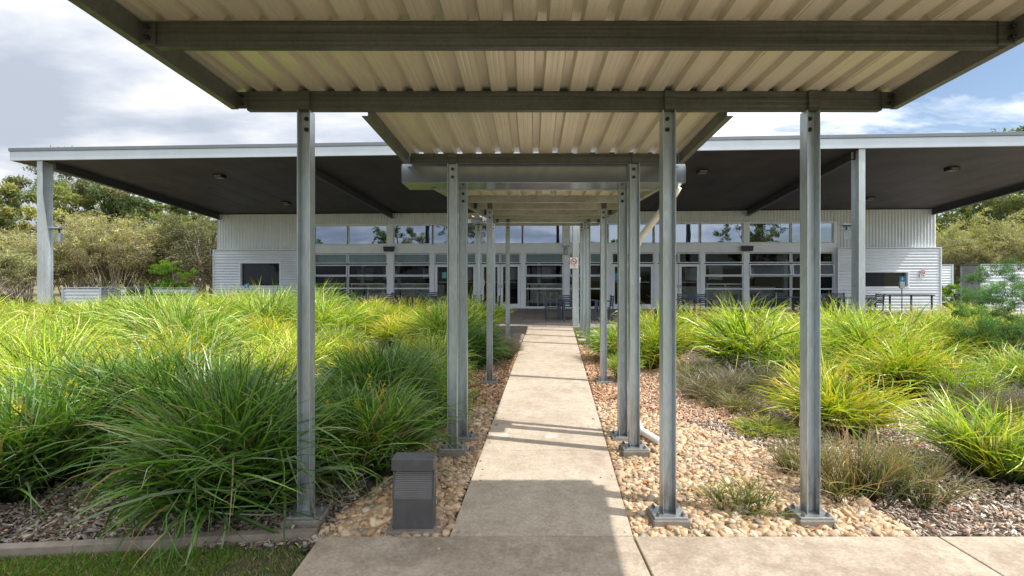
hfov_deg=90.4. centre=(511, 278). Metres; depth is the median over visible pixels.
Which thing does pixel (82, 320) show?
grass clump
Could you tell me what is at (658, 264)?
door
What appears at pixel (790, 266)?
window
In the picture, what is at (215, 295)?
grass clump
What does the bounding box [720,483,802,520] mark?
grass tuft
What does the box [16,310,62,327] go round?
grass clump
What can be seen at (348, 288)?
window
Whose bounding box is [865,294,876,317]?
patio chair
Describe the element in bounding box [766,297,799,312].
patio table
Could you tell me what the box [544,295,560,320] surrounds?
patio chair
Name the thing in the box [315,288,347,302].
window
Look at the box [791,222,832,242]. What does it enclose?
window
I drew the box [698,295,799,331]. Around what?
grass clump
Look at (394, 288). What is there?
window
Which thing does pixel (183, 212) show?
eucalypt
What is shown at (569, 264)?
window
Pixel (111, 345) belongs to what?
grass clump
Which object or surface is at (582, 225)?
walkway canopy
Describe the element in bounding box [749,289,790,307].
window
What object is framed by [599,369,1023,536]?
grey mulch
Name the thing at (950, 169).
ceiling light
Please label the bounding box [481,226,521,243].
window
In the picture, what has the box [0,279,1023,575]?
ground
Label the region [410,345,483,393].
grass clump
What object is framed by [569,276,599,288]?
window
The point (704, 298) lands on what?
patio table
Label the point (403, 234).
window
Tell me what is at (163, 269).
green shrub
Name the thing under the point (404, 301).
grass clump
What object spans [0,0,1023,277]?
sky
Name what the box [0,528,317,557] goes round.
garden edging
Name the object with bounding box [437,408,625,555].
stray pebbles
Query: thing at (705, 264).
window
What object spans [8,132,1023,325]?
clubhouse
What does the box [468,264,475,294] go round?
door
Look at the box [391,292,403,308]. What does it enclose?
patio chair
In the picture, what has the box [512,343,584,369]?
path
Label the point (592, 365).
bark mulch
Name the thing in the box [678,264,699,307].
door
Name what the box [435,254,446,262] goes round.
window
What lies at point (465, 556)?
cross path
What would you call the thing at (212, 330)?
grass clump
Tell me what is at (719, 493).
grass tuft
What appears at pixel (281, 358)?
grass clump
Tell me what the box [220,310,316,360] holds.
grass clump
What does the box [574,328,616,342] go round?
turf
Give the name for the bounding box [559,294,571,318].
patio chair
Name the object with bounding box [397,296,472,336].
grass clump
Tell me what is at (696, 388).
grass clump
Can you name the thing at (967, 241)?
hedge bush
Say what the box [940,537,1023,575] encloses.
cross path
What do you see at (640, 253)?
window
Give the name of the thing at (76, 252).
hedge bush
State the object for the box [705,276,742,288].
window
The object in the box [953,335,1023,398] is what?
grass clump
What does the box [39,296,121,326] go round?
grass clump
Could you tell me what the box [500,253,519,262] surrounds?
window
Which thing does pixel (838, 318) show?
grass clump
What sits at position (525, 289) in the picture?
window
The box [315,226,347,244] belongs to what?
window
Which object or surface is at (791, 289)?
window
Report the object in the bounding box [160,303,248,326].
grass clump
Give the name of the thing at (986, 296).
feathery shrub
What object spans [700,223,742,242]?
window
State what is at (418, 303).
grass clump
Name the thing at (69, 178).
eucalypt
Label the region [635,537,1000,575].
cross path
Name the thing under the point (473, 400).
grass tuft
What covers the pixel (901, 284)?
sanitiser stand
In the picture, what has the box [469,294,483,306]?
patio chair
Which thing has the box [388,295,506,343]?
grass clump
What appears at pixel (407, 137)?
walkway canopy
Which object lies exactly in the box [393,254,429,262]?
window
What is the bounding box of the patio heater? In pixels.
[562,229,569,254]
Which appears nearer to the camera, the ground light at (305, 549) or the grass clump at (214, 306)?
the ground light at (305, 549)
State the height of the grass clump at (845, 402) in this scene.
1.016 m
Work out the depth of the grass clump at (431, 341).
8.94 m
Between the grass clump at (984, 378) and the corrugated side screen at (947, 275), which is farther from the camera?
the corrugated side screen at (947, 275)
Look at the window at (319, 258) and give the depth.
25.68 m
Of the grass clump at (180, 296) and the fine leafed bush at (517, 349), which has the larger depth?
the grass clump at (180, 296)
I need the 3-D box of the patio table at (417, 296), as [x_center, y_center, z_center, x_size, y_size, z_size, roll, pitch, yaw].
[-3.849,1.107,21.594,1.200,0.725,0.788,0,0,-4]
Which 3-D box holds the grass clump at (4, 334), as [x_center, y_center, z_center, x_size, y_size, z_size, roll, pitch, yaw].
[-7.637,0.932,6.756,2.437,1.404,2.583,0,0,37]
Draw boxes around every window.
[239,262,280,286]
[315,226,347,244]
[315,254,347,263]
[315,265,347,275]
[315,276,347,287]
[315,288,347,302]
[348,225,386,243]
[348,254,386,263]
[348,265,386,275]
[348,276,386,287]
[348,288,386,294]
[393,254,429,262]
[393,265,429,275]
[393,276,429,287]
[393,288,429,306]
[394,225,431,243]
[433,225,475,243]
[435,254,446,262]
[468,254,475,262]
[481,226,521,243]
[481,253,499,262]
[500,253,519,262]
[523,226,562,243]
[525,253,562,262]
[525,264,562,275]
[525,276,562,288]
[525,289,562,306]
[569,225,599,243]
[569,253,599,262]
[569,264,599,275]
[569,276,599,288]
[608,224,652,242]
[640,253,653,262]
[654,223,699,242]
[678,253,699,262]
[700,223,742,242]
[705,253,742,262]
[705,264,742,275]
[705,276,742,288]
[705,289,742,307]
[749,223,790,242]
[749,253,790,262]
[749,264,791,275]
[749,276,790,288]
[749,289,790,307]
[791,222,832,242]
[791,252,832,262]
[791,264,834,275]
[791,276,832,288]
[791,289,832,307]
[865,271,908,287]
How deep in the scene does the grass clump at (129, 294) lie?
11.09 m
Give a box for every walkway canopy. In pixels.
[68,0,1023,529]
[362,112,732,457]
[432,188,658,441]
[468,215,599,338]
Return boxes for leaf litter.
[340,420,1023,529]
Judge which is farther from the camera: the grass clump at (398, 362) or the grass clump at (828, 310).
the grass clump at (828, 310)
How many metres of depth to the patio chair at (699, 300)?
19.95 m
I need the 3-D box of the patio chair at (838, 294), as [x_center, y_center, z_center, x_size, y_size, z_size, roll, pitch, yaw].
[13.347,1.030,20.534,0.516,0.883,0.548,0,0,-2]
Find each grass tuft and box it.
[468,387,483,405]
[676,470,772,519]
[712,466,776,511]
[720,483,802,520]
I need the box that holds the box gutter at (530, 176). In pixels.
[402,164,685,189]
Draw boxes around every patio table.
[406,296,435,307]
[559,299,596,320]
[682,298,721,314]
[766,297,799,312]
[826,297,869,311]
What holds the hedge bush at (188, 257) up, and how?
on the ground at (690, 357)
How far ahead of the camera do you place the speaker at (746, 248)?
24.13 m
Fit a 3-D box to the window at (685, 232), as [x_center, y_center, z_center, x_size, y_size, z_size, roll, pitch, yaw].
[7.971,-2.180,24.621,2.162,0.950,0.090,0,0,3]
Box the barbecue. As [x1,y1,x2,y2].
[121,286,179,299]
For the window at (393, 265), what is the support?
in the clubhouse
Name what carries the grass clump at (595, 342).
on the ground at (690, 357)
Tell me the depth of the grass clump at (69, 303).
13.32 m
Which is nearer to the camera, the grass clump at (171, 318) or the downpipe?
the downpipe
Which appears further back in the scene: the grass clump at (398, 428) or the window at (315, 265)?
the window at (315, 265)
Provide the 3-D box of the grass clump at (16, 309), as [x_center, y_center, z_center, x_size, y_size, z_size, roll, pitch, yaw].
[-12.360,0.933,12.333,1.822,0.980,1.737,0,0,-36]
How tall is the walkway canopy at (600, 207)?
3.511 m
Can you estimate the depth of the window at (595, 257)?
24.90 m
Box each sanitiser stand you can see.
[244,284,249,294]
[897,276,904,312]
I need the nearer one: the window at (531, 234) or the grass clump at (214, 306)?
the grass clump at (214, 306)
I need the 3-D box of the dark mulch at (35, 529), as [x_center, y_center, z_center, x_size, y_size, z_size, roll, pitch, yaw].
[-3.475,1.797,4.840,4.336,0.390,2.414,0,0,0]
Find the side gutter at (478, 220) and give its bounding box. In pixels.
[468,217,486,225]
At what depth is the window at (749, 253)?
24.32 m
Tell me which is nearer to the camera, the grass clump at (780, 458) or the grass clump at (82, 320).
the grass clump at (780, 458)
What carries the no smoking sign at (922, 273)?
attached to the clubhouse
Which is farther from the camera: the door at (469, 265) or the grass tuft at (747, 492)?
the door at (469, 265)
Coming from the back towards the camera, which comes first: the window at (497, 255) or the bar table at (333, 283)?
the bar table at (333, 283)
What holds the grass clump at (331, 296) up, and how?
on the ground at (690, 357)
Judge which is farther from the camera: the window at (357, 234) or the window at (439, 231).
the window at (357, 234)
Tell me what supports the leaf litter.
on the river pebbles at (370, 515)
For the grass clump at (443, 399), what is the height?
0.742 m
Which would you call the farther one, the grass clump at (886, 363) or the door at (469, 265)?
the door at (469, 265)
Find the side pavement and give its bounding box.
[495,327,526,345]
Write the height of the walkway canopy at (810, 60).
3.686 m
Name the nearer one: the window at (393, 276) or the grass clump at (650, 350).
the grass clump at (650, 350)
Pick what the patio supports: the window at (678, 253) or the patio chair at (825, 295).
the patio chair at (825, 295)
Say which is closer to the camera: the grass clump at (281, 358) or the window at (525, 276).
the grass clump at (281, 358)
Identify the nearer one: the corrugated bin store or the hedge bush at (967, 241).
the corrugated bin store
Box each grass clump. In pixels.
[0,295,18,307]
[0,295,48,308]
[0,297,54,315]
[0,298,43,321]
[0,301,32,326]
[0,305,41,353]
[0,306,67,333]
[0,308,130,386]
[0,317,73,354]
[0,321,159,408]
[0,327,217,478]
[0,336,42,384]
[0,354,172,536]
[1,309,120,345]
[9,291,108,323]
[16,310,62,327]
[21,299,73,313]
[21,320,316,480]
[25,298,119,334]
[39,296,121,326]
[46,324,234,370]
[47,297,104,312]
[48,331,394,575]
[62,291,137,310]
[62,297,130,316]
[73,319,132,348]
[75,289,205,332]
[78,326,150,358]
[82,280,208,326]
[88,283,262,352]
[114,307,265,367]
[140,286,208,304]
[149,284,259,320]
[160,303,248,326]
[179,281,270,311]
[184,289,245,305]
[203,283,270,301]
[212,276,327,329]
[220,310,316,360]
[222,333,322,398]
[226,283,296,312]
[227,321,350,379]
[232,306,316,342]
[272,289,376,336]
[278,366,465,504]
[281,277,363,312]
[285,327,484,441]
[288,294,354,320]
[293,360,387,397]
[315,316,379,347]
[322,329,382,369]
[331,293,391,329]
[343,295,402,316]
[350,298,407,337]
[363,308,428,346]
[375,294,429,311]
[381,293,439,320]
[386,334,439,350]
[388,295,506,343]
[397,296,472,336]
[399,326,478,370]
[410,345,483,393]
[410,368,488,428]
[425,287,516,332]
[429,296,485,315]
[431,318,517,371]
[577,318,655,360]
[605,351,648,377]
[607,296,706,345]
[607,310,701,370]
[653,353,740,383]
[676,301,728,344]
[676,358,779,403]
[677,289,847,375]
[689,387,784,415]
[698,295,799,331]
[710,350,799,398]
[723,407,799,441]
[727,322,849,383]
[742,304,858,363]
[749,348,940,440]
[755,415,851,477]
[765,400,954,511]
[786,294,873,329]
[791,294,919,343]
[820,300,974,363]
[824,320,1003,396]
[843,308,917,324]
[843,412,1007,520]
[847,298,981,349]
[875,379,1023,485]
[880,300,973,324]
[883,312,1009,367]
[894,349,1014,402]
[899,298,1010,331]
[914,367,1023,430]
[916,367,1023,421]
[918,302,988,319]
[934,313,1023,367]
[936,295,1023,324]
[953,305,1023,326]
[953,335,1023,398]
[977,309,1023,352]
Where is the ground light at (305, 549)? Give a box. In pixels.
[301,544,309,554]
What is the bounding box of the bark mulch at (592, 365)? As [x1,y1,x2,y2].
[468,344,767,425]
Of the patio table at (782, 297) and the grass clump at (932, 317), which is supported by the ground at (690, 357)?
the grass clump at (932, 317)
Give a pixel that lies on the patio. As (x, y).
(527, 317)
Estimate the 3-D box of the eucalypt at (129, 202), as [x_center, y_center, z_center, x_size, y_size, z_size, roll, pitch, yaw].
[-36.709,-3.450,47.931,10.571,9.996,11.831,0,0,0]
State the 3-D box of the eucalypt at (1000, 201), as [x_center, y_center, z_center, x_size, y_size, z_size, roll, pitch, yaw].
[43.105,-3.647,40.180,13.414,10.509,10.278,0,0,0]
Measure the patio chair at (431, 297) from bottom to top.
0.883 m
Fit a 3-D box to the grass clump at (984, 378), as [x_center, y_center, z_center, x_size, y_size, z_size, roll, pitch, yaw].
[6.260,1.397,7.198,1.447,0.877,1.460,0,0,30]
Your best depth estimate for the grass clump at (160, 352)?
6.56 m
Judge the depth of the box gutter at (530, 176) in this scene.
5.49 m
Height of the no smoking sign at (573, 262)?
0.331 m
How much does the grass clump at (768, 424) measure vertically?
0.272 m
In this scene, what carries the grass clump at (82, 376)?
on the dark mulch at (35, 529)
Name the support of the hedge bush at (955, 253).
on the ground at (690, 357)
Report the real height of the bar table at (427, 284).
1.210 m
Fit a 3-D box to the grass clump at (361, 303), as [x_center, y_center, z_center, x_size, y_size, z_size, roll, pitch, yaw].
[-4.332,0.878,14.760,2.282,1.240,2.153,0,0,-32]
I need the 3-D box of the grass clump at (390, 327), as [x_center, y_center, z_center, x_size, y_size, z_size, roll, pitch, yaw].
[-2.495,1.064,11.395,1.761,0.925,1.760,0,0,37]
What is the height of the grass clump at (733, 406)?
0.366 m
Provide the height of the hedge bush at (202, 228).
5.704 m
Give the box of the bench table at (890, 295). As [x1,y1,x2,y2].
[885,294,934,314]
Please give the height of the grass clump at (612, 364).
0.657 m
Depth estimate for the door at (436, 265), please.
25.27 m
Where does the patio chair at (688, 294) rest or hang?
on the patio
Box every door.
[435,264,446,305]
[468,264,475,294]
[481,264,499,306]
[500,264,519,306]
[612,264,616,306]
[640,264,653,307]
[658,264,677,307]
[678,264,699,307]
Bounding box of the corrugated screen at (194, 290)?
[104,287,198,302]
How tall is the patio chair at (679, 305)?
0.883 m
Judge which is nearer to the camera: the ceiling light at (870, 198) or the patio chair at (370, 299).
the patio chair at (370, 299)
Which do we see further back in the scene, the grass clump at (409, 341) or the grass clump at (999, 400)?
the grass clump at (409, 341)
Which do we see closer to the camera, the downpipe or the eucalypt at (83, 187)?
the downpipe
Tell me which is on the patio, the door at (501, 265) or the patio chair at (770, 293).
the patio chair at (770, 293)
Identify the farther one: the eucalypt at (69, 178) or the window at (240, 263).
the eucalypt at (69, 178)
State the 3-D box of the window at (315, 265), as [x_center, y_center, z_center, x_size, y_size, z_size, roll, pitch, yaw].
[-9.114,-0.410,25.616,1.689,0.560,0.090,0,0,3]
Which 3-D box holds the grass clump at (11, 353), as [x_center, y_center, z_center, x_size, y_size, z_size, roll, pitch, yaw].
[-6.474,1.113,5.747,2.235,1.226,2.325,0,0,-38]
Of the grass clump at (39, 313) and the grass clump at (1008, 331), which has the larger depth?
the grass clump at (39, 313)
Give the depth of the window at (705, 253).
24.44 m
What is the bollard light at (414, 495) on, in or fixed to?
on the ground at (690, 357)
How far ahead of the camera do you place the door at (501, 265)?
25.06 m
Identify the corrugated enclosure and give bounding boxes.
[960,264,1023,316]
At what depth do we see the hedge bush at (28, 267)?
24.54 m
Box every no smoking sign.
[570,258,577,267]
[920,270,924,276]
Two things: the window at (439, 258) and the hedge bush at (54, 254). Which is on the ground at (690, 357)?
the hedge bush at (54, 254)
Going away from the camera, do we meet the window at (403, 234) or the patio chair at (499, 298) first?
the patio chair at (499, 298)
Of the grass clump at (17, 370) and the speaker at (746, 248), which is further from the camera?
the speaker at (746, 248)
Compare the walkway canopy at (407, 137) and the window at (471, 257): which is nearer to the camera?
the walkway canopy at (407, 137)
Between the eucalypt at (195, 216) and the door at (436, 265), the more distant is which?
the eucalypt at (195, 216)
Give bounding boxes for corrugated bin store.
[61,287,120,305]
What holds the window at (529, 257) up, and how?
in the clubhouse
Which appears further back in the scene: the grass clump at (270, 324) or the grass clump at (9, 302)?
the grass clump at (9, 302)
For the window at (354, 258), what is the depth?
25.57 m
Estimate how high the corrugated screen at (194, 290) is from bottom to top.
1.101 m
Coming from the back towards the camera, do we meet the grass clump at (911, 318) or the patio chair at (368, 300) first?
the patio chair at (368, 300)
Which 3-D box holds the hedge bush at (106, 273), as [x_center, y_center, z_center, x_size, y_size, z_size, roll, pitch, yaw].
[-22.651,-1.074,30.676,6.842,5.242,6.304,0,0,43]
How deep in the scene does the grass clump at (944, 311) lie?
13.16 m
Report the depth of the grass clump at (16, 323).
10.40 m
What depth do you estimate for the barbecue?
22.06 m
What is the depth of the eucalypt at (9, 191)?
40.30 m
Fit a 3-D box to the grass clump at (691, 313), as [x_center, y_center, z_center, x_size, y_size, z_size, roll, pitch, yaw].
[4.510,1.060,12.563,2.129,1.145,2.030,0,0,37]
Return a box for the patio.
[422,308,947,328]
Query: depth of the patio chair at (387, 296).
20.26 m
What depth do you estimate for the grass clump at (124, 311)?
9.85 m
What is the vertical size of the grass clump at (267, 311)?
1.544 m
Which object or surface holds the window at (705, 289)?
in the clubhouse
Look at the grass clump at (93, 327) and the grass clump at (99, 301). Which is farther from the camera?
the grass clump at (99, 301)
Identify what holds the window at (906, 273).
in the clubhouse
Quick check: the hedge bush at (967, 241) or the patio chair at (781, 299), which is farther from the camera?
the hedge bush at (967, 241)
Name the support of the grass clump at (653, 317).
on the ground at (690, 357)
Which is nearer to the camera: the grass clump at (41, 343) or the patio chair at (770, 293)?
the grass clump at (41, 343)
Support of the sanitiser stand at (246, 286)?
on the patio
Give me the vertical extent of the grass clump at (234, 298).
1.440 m
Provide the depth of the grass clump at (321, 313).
11.26 m
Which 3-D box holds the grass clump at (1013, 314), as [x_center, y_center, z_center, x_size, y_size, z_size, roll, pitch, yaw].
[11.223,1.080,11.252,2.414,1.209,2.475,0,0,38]
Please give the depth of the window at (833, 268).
24.10 m
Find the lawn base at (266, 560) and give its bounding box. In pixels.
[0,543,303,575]
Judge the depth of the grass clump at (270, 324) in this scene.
9.72 m
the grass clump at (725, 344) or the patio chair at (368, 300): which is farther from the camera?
the patio chair at (368, 300)
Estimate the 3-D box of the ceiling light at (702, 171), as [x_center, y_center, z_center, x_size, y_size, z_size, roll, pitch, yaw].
[6.608,-3.694,17.652,0.340,0.108,0.295,0,0,3]
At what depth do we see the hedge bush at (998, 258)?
26.05 m
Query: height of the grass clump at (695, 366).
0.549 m
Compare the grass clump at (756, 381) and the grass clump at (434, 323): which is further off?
the grass clump at (434, 323)
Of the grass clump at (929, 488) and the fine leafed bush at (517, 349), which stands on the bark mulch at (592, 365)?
the fine leafed bush at (517, 349)
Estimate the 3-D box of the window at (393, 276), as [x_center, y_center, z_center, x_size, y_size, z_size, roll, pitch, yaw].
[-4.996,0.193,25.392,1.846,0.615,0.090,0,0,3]
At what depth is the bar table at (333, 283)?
26.18 m
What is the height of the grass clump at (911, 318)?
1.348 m
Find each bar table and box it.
[316,283,346,292]
[350,283,386,304]
[395,283,428,304]
[527,283,561,284]
[705,283,741,306]
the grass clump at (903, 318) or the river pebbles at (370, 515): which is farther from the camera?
the grass clump at (903, 318)
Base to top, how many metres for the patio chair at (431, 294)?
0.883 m
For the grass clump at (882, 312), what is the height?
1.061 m
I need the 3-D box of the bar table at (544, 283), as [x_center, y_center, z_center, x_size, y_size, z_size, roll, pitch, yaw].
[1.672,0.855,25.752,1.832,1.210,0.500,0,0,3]
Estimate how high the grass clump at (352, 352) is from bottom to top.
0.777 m
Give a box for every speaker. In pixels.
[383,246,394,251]
[741,246,753,250]
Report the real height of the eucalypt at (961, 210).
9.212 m
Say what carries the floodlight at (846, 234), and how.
attached to the clubhouse
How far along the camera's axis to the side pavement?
14.11 m
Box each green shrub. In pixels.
[146,259,197,288]
[942,283,959,308]
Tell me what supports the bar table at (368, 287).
on the clubhouse
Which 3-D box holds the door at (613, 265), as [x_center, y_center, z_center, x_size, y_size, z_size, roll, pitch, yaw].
[5.363,0.375,24.747,0.982,2.150,0.130,0,0,3]
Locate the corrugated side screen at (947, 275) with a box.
[942,264,953,307]
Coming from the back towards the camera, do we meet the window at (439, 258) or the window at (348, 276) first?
the window at (348, 276)
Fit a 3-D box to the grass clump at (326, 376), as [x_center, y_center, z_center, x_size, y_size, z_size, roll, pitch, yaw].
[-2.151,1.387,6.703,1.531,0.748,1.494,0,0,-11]
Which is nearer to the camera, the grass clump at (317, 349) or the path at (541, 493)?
the path at (541, 493)
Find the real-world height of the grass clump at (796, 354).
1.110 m
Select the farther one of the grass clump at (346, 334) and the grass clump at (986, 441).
the grass clump at (346, 334)
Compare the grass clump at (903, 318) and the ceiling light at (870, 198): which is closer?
the grass clump at (903, 318)
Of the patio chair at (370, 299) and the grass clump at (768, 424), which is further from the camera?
the patio chair at (370, 299)
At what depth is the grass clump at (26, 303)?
14.98 m
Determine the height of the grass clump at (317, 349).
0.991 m
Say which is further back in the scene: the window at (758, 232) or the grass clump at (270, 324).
the window at (758, 232)
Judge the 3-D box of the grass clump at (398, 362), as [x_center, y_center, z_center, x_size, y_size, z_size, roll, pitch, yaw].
[-1.569,1.183,6.242,2.350,1.262,2.453,0,0,-24]
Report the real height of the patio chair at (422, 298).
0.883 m
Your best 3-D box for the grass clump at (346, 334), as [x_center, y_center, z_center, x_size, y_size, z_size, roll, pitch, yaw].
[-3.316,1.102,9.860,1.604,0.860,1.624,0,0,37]
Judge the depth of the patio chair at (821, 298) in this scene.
19.62 m
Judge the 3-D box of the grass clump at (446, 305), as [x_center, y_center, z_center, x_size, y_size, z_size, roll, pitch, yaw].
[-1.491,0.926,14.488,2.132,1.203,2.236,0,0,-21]
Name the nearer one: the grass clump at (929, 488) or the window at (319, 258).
the grass clump at (929, 488)
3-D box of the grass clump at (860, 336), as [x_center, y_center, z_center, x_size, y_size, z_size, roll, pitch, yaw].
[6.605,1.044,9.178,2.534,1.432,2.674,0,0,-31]
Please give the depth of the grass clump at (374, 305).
13.30 m
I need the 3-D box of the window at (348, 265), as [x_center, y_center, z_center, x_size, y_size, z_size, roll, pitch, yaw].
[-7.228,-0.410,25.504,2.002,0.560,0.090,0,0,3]
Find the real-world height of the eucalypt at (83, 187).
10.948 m
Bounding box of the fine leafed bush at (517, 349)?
[473,322,527,361]
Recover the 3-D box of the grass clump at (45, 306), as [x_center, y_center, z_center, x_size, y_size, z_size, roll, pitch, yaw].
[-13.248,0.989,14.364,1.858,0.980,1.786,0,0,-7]
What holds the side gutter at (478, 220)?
attached to the walkway canopy at (582, 225)
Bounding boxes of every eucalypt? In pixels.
[0,181,95,296]
[0,213,36,246]
[1,174,161,288]
[7,145,102,288]
[57,189,179,286]
[127,204,216,282]
[177,212,216,291]
[936,125,1023,235]
[936,203,1023,246]
[965,192,1023,232]
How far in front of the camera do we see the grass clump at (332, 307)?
12.06 m
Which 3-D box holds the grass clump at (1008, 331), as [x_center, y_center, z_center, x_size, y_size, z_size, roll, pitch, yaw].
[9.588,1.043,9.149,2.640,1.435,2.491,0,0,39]
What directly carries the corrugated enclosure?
on the ground at (690, 357)
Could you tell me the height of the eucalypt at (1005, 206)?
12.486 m
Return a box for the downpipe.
[640,187,681,444]
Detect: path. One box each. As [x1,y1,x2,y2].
[292,537,649,575]
[450,450,632,536]
[482,370,607,449]
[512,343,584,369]
[522,327,576,342]
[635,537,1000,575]
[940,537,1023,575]
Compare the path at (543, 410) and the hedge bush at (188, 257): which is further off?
the hedge bush at (188, 257)
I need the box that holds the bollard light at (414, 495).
[386,452,439,536]
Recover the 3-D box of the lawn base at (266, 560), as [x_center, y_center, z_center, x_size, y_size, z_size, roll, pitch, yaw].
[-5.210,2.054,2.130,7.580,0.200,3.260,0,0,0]
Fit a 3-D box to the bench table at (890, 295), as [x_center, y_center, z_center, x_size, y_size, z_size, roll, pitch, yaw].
[15.884,1.060,20.450,1.850,0.820,0.500,0,0,0]
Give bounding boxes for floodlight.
[49,227,65,241]
[839,223,850,239]
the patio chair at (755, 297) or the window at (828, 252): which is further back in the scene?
the window at (828, 252)
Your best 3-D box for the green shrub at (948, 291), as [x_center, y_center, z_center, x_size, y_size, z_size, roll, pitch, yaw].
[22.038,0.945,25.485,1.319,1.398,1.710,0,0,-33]
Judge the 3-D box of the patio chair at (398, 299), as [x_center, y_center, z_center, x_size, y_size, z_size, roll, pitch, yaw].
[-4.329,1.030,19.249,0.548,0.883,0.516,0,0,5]
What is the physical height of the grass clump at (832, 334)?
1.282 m
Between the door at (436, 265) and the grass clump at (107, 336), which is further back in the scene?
the door at (436, 265)
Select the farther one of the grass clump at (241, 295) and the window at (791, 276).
the window at (791, 276)
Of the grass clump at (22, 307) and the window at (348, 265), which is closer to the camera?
the grass clump at (22, 307)
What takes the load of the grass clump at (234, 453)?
on the ground at (690, 357)
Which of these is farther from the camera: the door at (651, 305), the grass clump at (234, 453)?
the door at (651, 305)
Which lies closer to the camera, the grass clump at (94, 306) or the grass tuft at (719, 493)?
the grass tuft at (719, 493)
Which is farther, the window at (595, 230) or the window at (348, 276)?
the window at (348, 276)
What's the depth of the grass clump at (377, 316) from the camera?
12.34 m
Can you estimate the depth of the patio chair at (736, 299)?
18.85 m
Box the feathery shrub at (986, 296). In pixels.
[947,254,1023,365]
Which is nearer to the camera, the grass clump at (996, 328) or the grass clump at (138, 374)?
the grass clump at (138, 374)
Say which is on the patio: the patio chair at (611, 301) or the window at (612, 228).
the patio chair at (611, 301)
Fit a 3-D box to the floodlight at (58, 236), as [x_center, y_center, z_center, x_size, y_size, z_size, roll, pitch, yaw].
[-15.426,-1.490,17.241,0.400,0.490,0.260,0,0,3]
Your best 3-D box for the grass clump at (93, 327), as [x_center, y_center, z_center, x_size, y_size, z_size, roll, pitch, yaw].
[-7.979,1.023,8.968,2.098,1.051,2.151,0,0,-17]
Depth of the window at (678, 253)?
24.55 m
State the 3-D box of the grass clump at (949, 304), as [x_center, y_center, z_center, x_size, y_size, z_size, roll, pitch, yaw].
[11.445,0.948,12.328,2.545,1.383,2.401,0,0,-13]
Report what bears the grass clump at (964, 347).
on the ground at (690, 357)
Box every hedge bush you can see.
[0,211,146,304]
[0,224,91,305]
[0,243,80,303]
[11,214,171,288]
[69,213,187,288]
[122,207,216,288]
[153,221,216,297]
[936,206,1023,293]
[936,208,1023,283]
[947,222,1023,265]
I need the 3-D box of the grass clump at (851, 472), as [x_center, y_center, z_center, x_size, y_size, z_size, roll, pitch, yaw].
[2.938,1.477,4.366,1.319,0.914,1.474,0,0,39]
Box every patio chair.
[360,295,378,306]
[365,293,377,305]
[381,293,393,306]
[388,294,406,306]
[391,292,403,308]
[412,292,425,306]
[425,292,437,306]
[429,295,445,305]
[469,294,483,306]
[484,295,500,315]
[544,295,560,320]
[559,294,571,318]
[597,295,613,320]
[676,299,684,312]
[677,293,694,315]
[693,293,710,314]
[718,294,738,311]
[751,293,769,312]
[759,292,774,310]
[774,292,792,311]
[820,293,838,313]
[820,294,834,314]
[833,293,845,312]
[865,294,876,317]
[870,293,884,315]
[950,293,959,312]
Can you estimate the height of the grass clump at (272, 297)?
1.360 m
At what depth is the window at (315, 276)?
25.59 m
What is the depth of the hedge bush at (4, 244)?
28.95 m
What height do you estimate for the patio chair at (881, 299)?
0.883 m
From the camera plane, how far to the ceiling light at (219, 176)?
18.44 m
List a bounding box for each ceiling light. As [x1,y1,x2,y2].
[213,174,225,178]
[696,170,708,173]
[865,197,875,200]
[944,167,960,171]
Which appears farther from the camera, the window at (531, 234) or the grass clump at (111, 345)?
the window at (531, 234)
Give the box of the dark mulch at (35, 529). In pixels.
[0,448,369,550]
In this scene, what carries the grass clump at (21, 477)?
on the dark mulch at (35, 529)
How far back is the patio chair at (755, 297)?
20.42 m
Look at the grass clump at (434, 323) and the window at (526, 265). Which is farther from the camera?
the window at (526, 265)
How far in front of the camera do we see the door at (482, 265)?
25.09 m
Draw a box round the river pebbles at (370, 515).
[318,401,919,540]
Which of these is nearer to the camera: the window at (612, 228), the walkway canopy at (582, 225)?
the walkway canopy at (582, 225)
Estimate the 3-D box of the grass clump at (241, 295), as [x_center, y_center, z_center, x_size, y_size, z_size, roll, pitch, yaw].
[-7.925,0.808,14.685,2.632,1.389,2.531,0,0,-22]
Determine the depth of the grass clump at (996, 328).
9.17 m
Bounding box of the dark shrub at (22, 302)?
[0,294,56,306]
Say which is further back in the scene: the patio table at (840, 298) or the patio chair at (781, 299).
the patio chair at (781, 299)
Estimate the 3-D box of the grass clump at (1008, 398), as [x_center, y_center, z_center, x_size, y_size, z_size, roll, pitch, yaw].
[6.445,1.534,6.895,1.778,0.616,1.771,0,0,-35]
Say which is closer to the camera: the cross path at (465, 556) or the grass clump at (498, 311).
the cross path at (465, 556)
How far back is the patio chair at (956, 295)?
19.87 m
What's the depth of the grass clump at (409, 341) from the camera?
9.92 m
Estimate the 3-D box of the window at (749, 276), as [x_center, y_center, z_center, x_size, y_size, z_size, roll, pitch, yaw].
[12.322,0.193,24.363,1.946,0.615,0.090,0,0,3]
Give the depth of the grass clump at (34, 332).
7.77 m

